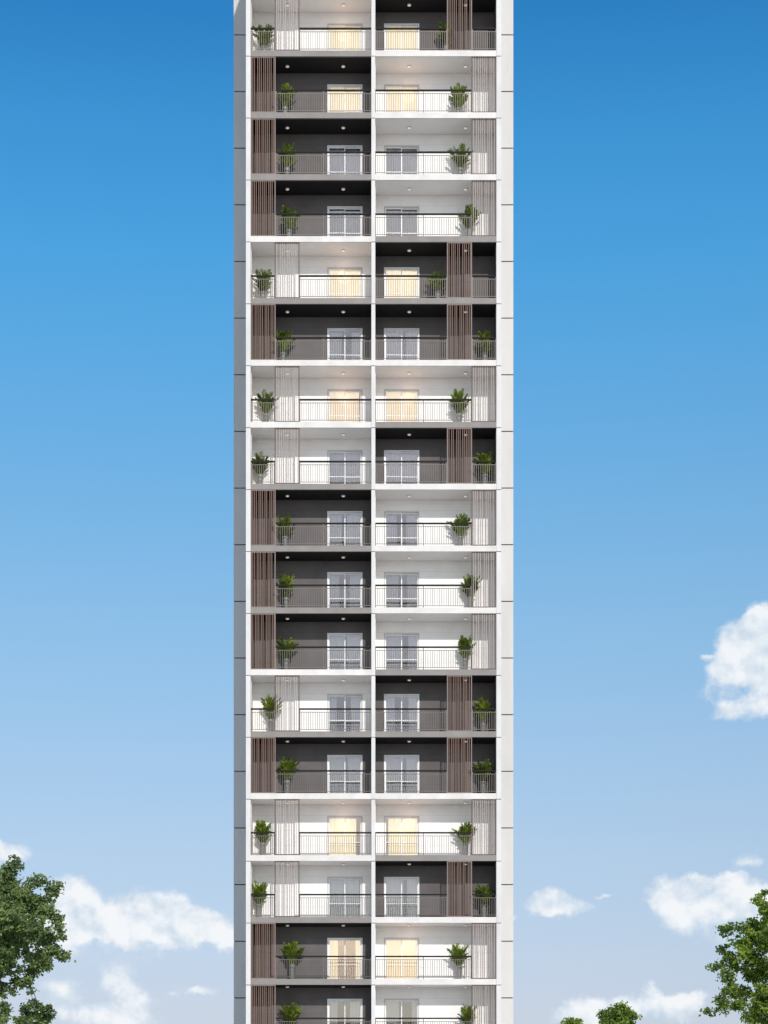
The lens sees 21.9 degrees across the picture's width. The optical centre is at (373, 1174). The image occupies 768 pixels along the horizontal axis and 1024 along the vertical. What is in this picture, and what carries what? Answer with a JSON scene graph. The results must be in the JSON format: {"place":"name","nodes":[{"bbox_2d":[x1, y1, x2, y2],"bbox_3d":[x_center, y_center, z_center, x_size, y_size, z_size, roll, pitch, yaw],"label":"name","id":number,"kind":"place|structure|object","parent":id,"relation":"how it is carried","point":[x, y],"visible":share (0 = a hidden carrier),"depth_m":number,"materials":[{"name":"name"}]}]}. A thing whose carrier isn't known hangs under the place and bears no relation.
{"place":"outdoors","nodes":[
{"label":"outdoors","id":0,"kind":"place"},
{"bbox_2d":[0,854,75,1023],"bbox_3d":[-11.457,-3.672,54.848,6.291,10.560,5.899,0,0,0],"label":"leafy tree","id":1,"kind":"object","parent":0,"point":[18,929],"visible":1,"depth_m":54.68,"materials":[{"name":"green plant"}]},
{"bbox_2d":[234,0,512,1023],"bbox_3d":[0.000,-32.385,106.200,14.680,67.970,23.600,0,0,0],"label":"apartment tower","id":2,"kind":"structure","parent":0,"point":[372,484],"depth_m":97.50,"materials":[{"name":"white paint"}]},
{"bbox_2d":[252,881,267,916],"bbox_3d":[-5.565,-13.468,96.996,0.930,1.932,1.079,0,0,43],"label":"potted palm","id":3,"kind":"object","parent":2,"relation":"on","point":[257,889],"visible":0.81,"depth_m":96.86,"materials":[{"name":"green plant"}]},
{"bbox_2d":[252,452,268,483],"bbox_3d":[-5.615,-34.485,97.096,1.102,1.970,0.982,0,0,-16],"label":"potted palm","id":4,"kind":"object","parent":2,"relation":"on","point":[256,467],"visible":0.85,"depth_m":96.90,"materials":[{"name":"green plant"}]},
{"bbox_2d":[252,267,271,297],"bbox_3d":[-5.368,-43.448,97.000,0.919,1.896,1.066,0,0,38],"label":"potted palm","id":5,"kind":"object","parent":2,"relation":"on","point":[265,284],"visible":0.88,"depth_m":96.86,"materials":[{"name":"green plant"}]},
{"bbox_2d":[254,819,271,854],"bbox_3d":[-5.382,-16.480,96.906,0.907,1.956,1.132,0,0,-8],"label":"potted palm","id":6,"kind":"object","parent":2,"relation":"on","point":[262,827],"visible":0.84,"depth_m":96.88,"materials":[{"name":"green plant"}]},
{"bbox_2d":[252,23,273,49],"bbox_3d":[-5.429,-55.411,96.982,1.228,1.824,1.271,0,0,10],"label":"potted palm","id":7,"kind":"object","parent":2,"relation":"on","point":[265,39],"visible":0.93,"depth_m":96.84,"materials":[{"name":"green plant"}]},
{"bbox_2d":[255,389,279,421],"bbox_3d":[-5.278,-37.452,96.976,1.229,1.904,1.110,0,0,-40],"label":"potted palm","id":8,"kind":"object","parent":2,"relation":"on","point":[266,407],"visible":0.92,"depth_m":96.84,"materials":[{"name":"green plant"}]},
{"bbox_2d":[260,694,282,730],"bbox_3d":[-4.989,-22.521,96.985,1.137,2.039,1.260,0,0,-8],"label":"potted palm","id":9,"kind":"object","parent":2,"relation":"on","point":[269,702],"visible":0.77,"depth_m":96.87,"materials":[{"name":"green plant"}]},
{"bbox_2d":[272,513,294,545],"bbox_3d":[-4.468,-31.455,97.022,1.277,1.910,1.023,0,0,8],"label":"potted palm","id":10,"kind":"object","parent":2,"relation":"on","point":[286,519],"visible":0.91,"depth_m":96.87,"materials":[{"name":"green plant"}]},
{"bbox_2d":[272,330,295,359],"bbox_3d":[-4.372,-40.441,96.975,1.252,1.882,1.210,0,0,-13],"label":"potted palm","id":11,"kind":"object","parent":2,"relation":"on","point":[279,341],"visible":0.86,"depth_m":96.85,"materials":[{"name":"green plant"}]},
{"bbox_2d":[276,573,294,607],"bbox_3d":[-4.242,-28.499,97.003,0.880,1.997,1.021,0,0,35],"label":"potted palm","id":12,"kind":"object","parent":2,"relation":"on","point":[287,580],"visible":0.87,"depth_m":96.88,"materials":[{"name":"green plant"}]},
{"bbox_2d":[274,82,296,111],"bbox_3d":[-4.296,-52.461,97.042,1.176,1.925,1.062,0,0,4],"label":"potted palm","id":13,"kind":"object","parent":2,"relation":"on","point":[287,96],"visible":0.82,"depth_m":96.88,"materials":[{"name":"green plant"}]},
{"bbox_2d":[274,637,298,668],"bbox_3d":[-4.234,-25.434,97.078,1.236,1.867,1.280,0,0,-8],"label":"potted palm","id":14,"kind":"object","parent":2,"relation":"on","point":[280,642],"visible":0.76,"depth_m":96.86,"materials":[{"name":"green plant"}]},
{"bbox_2d":[278,142,297,173],"bbox_3d":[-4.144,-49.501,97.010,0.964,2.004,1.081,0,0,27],"label":"potted palm","id":15,"kind":"object","parent":2,"relation":"on","point":[287,161],"visible":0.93,"depth_m":96.85,"materials":[{"name":"green plant"}]},
{"bbox_2d":[277,757,299,792],"bbox_3d":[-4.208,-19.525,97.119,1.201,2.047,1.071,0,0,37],"label":"potted palm","id":16,"kind":"object","parent":2,"relation":"on","point":[287,764],"visible":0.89,"depth_m":96.87,"materials":[{"name":"green plant"}]},
{"bbox_2d":[278,1002,301,1023],"bbox_3d":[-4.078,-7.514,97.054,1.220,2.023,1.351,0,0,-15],"label":"potted palm","id":17,"kind":"object","parent":2,"relation":"on","point":[291,1011],"visible":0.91,"depth_m":96.84,"materials":[{"name":"green plant"}]},
{"bbox_2d":[281,205,299,235],"bbox_3d":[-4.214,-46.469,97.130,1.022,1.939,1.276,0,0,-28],"label":"potted palm","id":18,"kind":"object","parent":2,"relation":"on","point":[287,222],"visible":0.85,"depth_m":96.85,"materials":[{"name":"green plant"}]},
{"bbox_2d":[279,940,304,978],"bbox_3d":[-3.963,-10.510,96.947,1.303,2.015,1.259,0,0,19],"label":"potted palm","id":19,"kind":"object","parent":2,"relation":"on","point":[289,949],"visible":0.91,"depth_m":96.85,"materials":[{"name":"green plant"}]},
{"bbox_2d":[327,23,362,49],"bbox_3d":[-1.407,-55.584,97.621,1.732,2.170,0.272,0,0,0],"label":"sliding door","id":20,"kind":"structure","parent":2,"relation":"in","point":[329,25],"depth_m":97.73,"materials":[{"name":"beige glass"}]},
{"bbox_2d":[327,84,362,111],"bbox_3d":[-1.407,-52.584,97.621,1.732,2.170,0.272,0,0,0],"label":"sliding door","id":21,"kind":"structure","parent":2,"relation":"in","point":[329,86],"depth_m":97.73,"materials":[{"name":"beige glass"}]},
{"bbox_2d":[327,145,362,173],"bbox_3d":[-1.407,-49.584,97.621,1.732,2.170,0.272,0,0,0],"label":"sliding door","id":22,"kind":"structure","parent":2,"relation":"in","point":[329,147],"depth_m":97.73,"materials":[{"name":"grey glass"}]},
{"bbox_2d":[327,206,362,235],"bbox_3d":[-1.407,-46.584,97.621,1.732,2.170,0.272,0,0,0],"label":"sliding door","id":23,"kind":"structure","parent":2,"relation":"in","point":[330,209],"depth_m":97.73,"materials":[{"name":"white glass"}]},
{"bbox_2d":[327,267,362,297],"bbox_3d":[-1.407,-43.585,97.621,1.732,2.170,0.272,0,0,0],"label":"sliding door","id":24,"kind":"structure","parent":2,"relation":"in","point":[330,270],"depth_m":97.73,"materials":[{"name":"beige glass"}]},
{"bbox_2d":[327,328,362,359],"bbox_3d":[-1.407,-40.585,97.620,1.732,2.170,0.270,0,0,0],"label":"sliding door","id":25,"kind":"structure","parent":2,"relation":"in","point":[331,332],"depth_m":97.73,"materials":[{"name":"grey glass"}]},
{"bbox_2d":[327,389,362,421],"bbox_3d":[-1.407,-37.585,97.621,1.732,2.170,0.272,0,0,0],"label":"sliding door","id":26,"kind":"structure","parent":2,"relation":"in","point":[331,393],"depth_m":97.73,"materials":[{"name":"beige glass"}]},
{"bbox_2d":[327,450,362,483],"bbox_3d":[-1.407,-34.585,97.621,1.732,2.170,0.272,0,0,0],"label":"sliding door","id":27,"kind":"structure","parent":2,"relation":"in","point":[332,455],"depth_m":97.73,"materials":[{"name":"grey glass"}]},
{"bbox_2d":[327,511,362,545],"bbox_3d":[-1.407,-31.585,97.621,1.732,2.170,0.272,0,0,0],"label":"sliding door","id":28,"kind":"structure","parent":2,"relation":"in","point":[332,516],"depth_m":97.73,"materials":[{"name":"grey glass"}]},
{"bbox_2d":[327,572,362,607],"bbox_3d":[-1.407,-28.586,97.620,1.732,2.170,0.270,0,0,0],"label":"sliding door","id":29,"kind":"structure","parent":2,"relation":"in","point":[332,577],"depth_m":97.73,"materials":[{"name":"white metal"}]},
{"bbox_2d":[327,633,362,668],"bbox_3d":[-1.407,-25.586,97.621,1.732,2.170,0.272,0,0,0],"label":"sliding door","id":30,"kind":"structure","parent":2,"relation":"in","point":[333,639],"depth_m":97.73,"materials":[{"name":"white metal"}]},
{"bbox_2d":[327,694,362,730],"bbox_3d":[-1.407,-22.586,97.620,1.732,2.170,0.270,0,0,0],"label":"sliding door","id":31,"kind":"structure","parent":2,"relation":"in","point":[356,699],"depth_m":97.73,"materials":[{"name":"grey metal"}]},
{"bbox_2d":[327,755,362,792],"bbox_3d":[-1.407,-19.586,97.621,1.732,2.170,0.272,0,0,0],"label":"sliding door","id":32,"kind":"structure","parent":2,"relation":"in","point":[334,762],"depth_m":97.73,"materials":[{"name":"grey glass"}]},
{"bbox_2d":[327,816,362,854],"bbox_3d":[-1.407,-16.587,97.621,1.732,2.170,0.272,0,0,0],"label":"sliding door","id":33,"kind":"structure","parent":2,"relation":"in","point":[334,823],"depth_m":97.73,"materials":[{"name":"beige glass"}]},
{"bbox_2d":[327,877,362,916],"bbox_3d":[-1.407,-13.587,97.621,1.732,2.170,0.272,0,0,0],"label":"sliding door","id":34,"kind":"structure","parent":2,"relation":"in","point":[335,885],"depth_m":97.73,"materials":[{"name":"grey glass"}]},
{"bbox_2d":[327,938,362,978],"bbox_3d":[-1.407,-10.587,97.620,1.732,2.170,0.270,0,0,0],"label":"sliding door","id":35,"kind":"structure","parent":2,"relation":"in","point":[332,943],"depth_m":97.73,"materials":[{"name":"beige glass"}]},
{"bbox_2d":[327,999,362,1023],"bbox_3d":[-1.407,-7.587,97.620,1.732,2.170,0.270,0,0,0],"label":"sliding door","id":36,"kind":"structure","parent":2,"relation":"in","point":[356,1005],"depth_m":97.73,"materials":[{"name":"white glass"}]},
{"bbox_2d":[384,23,418,49],"bbox_3d":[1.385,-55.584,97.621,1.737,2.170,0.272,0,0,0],"label":"sliding door","id":37,"kind":"structure","parent":2,"relation":"in","point":[386,25],"depth_m":97.73,"materials":[{"name":"beige glass"}]},
{"bbox_2d":[384,84,418,111],"bbox_3d":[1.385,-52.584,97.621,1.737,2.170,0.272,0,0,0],"label":"sliding door","id":38,"kind":"structure","parent":2,"relation":"in","point":[386,86],"depth_m":97.73,"materials":[{"name":"beige glass"}]},
{"bbox_2d":[384,145,418,173],"bbox_3d":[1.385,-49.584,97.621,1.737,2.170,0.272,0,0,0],"label":"sliding door","id":39,"kind":"structure","parent":2,"relation":"in","point":[386,147],"depth_m":97.73,"materials":[{"name":"grey glass"}]},
{"bbox_2d":[384,206,418,235],"bbox_3d":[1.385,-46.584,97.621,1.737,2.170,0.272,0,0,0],"label":"sliding door","id":40,"kind":"structure","parent":2,"relation":"in","point":[387,209],"depth_m":97.73,"materials":[{"name":"white glass"}]},
{"bbox_2d":[384,267,418,297],"bbox_3d":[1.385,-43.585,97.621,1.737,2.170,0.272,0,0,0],"label":"sliding door","id":41,"kind":"structure","parent":2,"relation":"in","point":[387,270],"depth_m":97.73,"materials":[{"name":"beige glass"}]},
{"bbox_2d":[384,328,418,359],"bbox_3d":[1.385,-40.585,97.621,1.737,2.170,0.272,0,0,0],"label":"sliding door","id":42,"kind":"structure","parent":2,"relation":"in","point":[388,332],"depth_m":97.73,"materials":[{"name":"grey glass"}]},
{"bbox_2d":[384,389,418,421],"bbox_3d":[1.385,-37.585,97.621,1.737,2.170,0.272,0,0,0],"label":"sliding door","id":43,"kind":"structure","parent":2,"relation":"in","point":[388,393],"depth_m":97.73,"materials":[{"name":"beige glass"}]},
{"bbox_2d":[384,450,418,483],"bbox_3d":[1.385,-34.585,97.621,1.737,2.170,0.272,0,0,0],"label":"sliding door","id":44,"kind":"structure","parent":2,"relation":"in","point":[389,455],"depth_m":97.73,"materials":[{"name":"grey glass"}]},
{"bbox_2d":[384,511,418,545],"bbox_3d":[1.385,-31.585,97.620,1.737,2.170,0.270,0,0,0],"label":"sliding door","id":45,"kind":"structure","parent":2,"relation":"in","point":[389,516],"depth_m":97.73,"materials":[{"name":"grey glass"}]},
{"bbox_2d":[384,572,418,607],"bbox_3d":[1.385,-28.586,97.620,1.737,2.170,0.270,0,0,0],"label":"sliding door","id":46,"kind":"structure","parent":2,"relation":"in","point":[389,577],"depth_m":97.73,"materials":[{"name":"grey metal"}]},
{"bbox_2d":[384,633,418,668],"bbox_3d":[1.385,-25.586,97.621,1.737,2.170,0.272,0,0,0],"label":"sliding door","id":47,"kind":"structure","parent":2,"relation":"in","point":[390,639],"depth_m":97.73,"materials":[{"name":"grey metal"}]},
{"bbox_2d":[384,694,418,730],"bbox_3d":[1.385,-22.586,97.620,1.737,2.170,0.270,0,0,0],"label":"sliding door","id":48,"kind":"structure","parent":2,"relation":"in","point":[389,699],"depth_m":97.73,"materials":[{"name":"white metal"}]},
{"bbox_2d":[384,755,418,792],"bbox_3d":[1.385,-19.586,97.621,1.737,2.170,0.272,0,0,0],"label":"sliding door","id":49,"kind":"structure","parent":2,"relation":"in","point":[391,762],"depth_m":97.73,"materials":[{"name":"grey glass"}]},
{"bbox_2d":[384,816,418,854],"bbox_3d":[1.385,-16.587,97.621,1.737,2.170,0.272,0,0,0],"label":"sliding door","id":50,"kind":"structure","parent":2,"relation":"in","point":[395,823],"depth_m":97.73,"materials":[{"name":"beige glass"}]},
{"bbox_2d":[384,877,418,916],"bbox_3d":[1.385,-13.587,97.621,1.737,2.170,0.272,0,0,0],"label":"sliding door","id":51,"kind":"structure","parent":2,"relation":"in","point":[392,885],"depth_m":97.73,"materials":[{"name":"grey glass"}]},
{"bbox_2d":[384,938,418,978],"bbox_3d":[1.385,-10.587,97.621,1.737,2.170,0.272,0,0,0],"label":"sliding door","id":52,"kind":"structure","parent":2,"relation":"in","point":[392,946],"depth_m":97.73,"materials":[{"name":"beige glass"}]},
{"bbox_2d":[384,999,418,1023],"bbox_3d":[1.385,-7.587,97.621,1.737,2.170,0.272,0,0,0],"label":"sliding door","id":53,"kind":"structure","parent":2,"relation":"in","point":[391,1006],"depth_m":97.73,"materials":[{"name":"white glass"}]},
{"bbox_2d":[426,268,446,297],"bbox_3d":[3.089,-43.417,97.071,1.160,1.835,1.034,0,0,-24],"label":"potted palm","id":54,"kind":"object","parent":2,"relation":"on","point":[437,287],"visible":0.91,"depth_m":96.86,"materials":[{"name":"green plant"}]},
{"bbox_2d":[435,21,453,49],"bbox_3d":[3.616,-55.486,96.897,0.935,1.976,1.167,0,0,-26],"label":"potted palm","id":55,"kind":"object","parent":2,"relation":"on","point":[442,26],"visible":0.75,"depth_m":96.80,"materials":[{"name":"green plant"}]},
{"bbox_2d":[447,943,468,978],"bbox_3d":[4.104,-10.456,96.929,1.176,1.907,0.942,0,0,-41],"label":"potted palm","id":56,"kind":"object","parent":2,"relation":"on","point":[457,950],"visible":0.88,"depth_m":96.89,"materials":[{"name":"green plant"}]},
{"bbox_2d":[449,83,467,111],"bbox_3d":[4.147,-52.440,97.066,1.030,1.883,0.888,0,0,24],"label":"potted palm","id":57,"kind":"object","parent":2,"relation":"on","point":[460,100],"visible":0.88,"depth_m":96.86,"materials":[{"name":"green plant"}]},
{"bbox_2d":[446,513,472,545],"bbox_3d":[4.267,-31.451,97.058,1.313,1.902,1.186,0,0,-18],"label":"potted palm","id":58,"kind":"object","parent":2,"relation":"on","point":[463,518],"visible":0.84,"depth_m":96.86,"materials":[{"name":"green plant"}]},
{"bbox_2d":[450,388,468,421],"bbox_3d":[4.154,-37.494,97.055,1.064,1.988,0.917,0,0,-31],"label":"potted palm","id":59,"kind":"object","parent":2,"relation":"on","point":[459,395],"visible":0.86,"depth_m":96.87,"materials":[{"name":"green plant"}]},
{"bbox_2d":[448,143,472,173],"bbox_3d":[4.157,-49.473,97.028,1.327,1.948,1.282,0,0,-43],"label":"potted palm","id":60,"kind":"object","parent":2,"relation":"on","point":[460,163],"visible":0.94,"depth_m":96.86,"materials":[{"name":"green plant"}]},
{"bbox_2d":[451,822,476,854],"bbox_3d":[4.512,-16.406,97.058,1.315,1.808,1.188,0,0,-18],"label":"potted palm","id":61,"kind":"object","parent":2,"relation":"on","point":[466,828],"visible":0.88,"depth_m":96.87,"materials":[{"name":"green plant"}]},
{"bbox_2d":[458,635,475,668],"bbox_3d":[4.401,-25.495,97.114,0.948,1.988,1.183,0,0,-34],"label":"potted palm","id":62,"kind":"object","parent":2,"relation":"on","point":[462,641],"visible":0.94,"depth_m":96.87,"materials":[{"name":"green plant"}]},
{"bbox_2d":[457,1004,476,1023],"bbox_3d":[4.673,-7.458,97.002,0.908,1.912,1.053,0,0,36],"label":"potted palm","id":63,"kind":"object","parent":2,"relation":"on","point":[465,1013],"visible":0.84,"depth_m":96.84,"materials":[{"name":"green plant"}]},
{"bbox_2d":[458,204,481,235],"bbox_3d":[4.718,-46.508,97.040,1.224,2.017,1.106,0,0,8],"label":"potted palm","id":64,"kind":"object","parent":2,"relation":"on","point":[468,223],"visible":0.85,"depth_m":96.87,"materials":[{"name":"green plant"}]},
{"bbox_2d":[461,574,481,607],"bbox_3d":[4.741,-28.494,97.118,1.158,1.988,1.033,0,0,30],"label":"potted palm","id":65,"kind":"object","parent":2,"relation":"on","point":[467,591],"visible":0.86,"depth_m":96.88,"materials":[{"name":"green plant"}]},
{"bbox_2d":[472,883,493,916],"bbox_3d":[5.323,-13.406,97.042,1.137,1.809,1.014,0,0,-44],"label":"potted palm","id":66,"kind":"object","parent":2,"relation":"on","point":[484,889],"visible":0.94,"depth_m":96.86,"materials":[{"name":"green plant"}]},
{"bbox_2d":[473,697,492,730],"bbox_3d":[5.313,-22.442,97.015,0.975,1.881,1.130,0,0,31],"label":"potted palm","id":67,"kind":"object","parent":2,"relation":"on","point":[483,716],"visible":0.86,"depth_m":96.84,"materials":[{"name":"green plant"}]},
{"bbox_2d":[474,330,491,359],"bbox_3d":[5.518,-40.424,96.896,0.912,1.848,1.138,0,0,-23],"label":"potted palm","id":68,"kind":"object","parent":2,"relation":"on","point":[483,345],"visible":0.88,"depth_m":96.82,"materials":[{"name":"green plant"}]},
{"bbox_2d":[472,451,494,483],"bbox_3d":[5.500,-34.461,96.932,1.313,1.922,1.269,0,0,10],"label":"potted palm","id":69,"kind":"object","parent":2,"relation":"on","point":[484,457],"visible":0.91,"depth_m":96.81,"materials":[{"name":"green plant"}]},
{"bbox_2d":[472,759,494,792],"bbox_3d":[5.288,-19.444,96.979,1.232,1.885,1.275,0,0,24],"label":"potted palm","id":70,"kind":"object","parent":2,"relation":"on","point":[482,775],"visible":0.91,"depth_m":96.84,"materials":[{"name":"green plant"}]},
{"bbox_2d":[0,0,767,1023],"label":"sky","id":71,"kind":"structure","parent":0,"point":[640,127],"materials":[{"name":"blue"}]},
{"bbox_2d":[559,1016,583,1023],"bbox_3d":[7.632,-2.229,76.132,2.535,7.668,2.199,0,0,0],"label":"leafy tree","id":72,"kind":"object","parent":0,"point":[570,1020],"visible":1,"depth_m":75.61,"materials":[{"name":"green plant"}]},
{"bbox_2d":[595,1000,642,1023],"bbox_3d":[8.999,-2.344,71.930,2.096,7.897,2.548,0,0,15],"label":"leafy tree","id":73,"kind":"object","parent":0,"point":[621,1013],"visible":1,"depth_m":71.52,"materials":[{"name":"green plant"}]},
{"bbox_2d":[698,889,767,1023],"bbox_3d":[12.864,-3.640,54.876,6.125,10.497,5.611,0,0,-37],"label":"leafy tree","id":74,"kind":"object","parent":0,"point":[756,935],"visible":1,"depth_m":54.75,"materials":[{"name":"green plant"}]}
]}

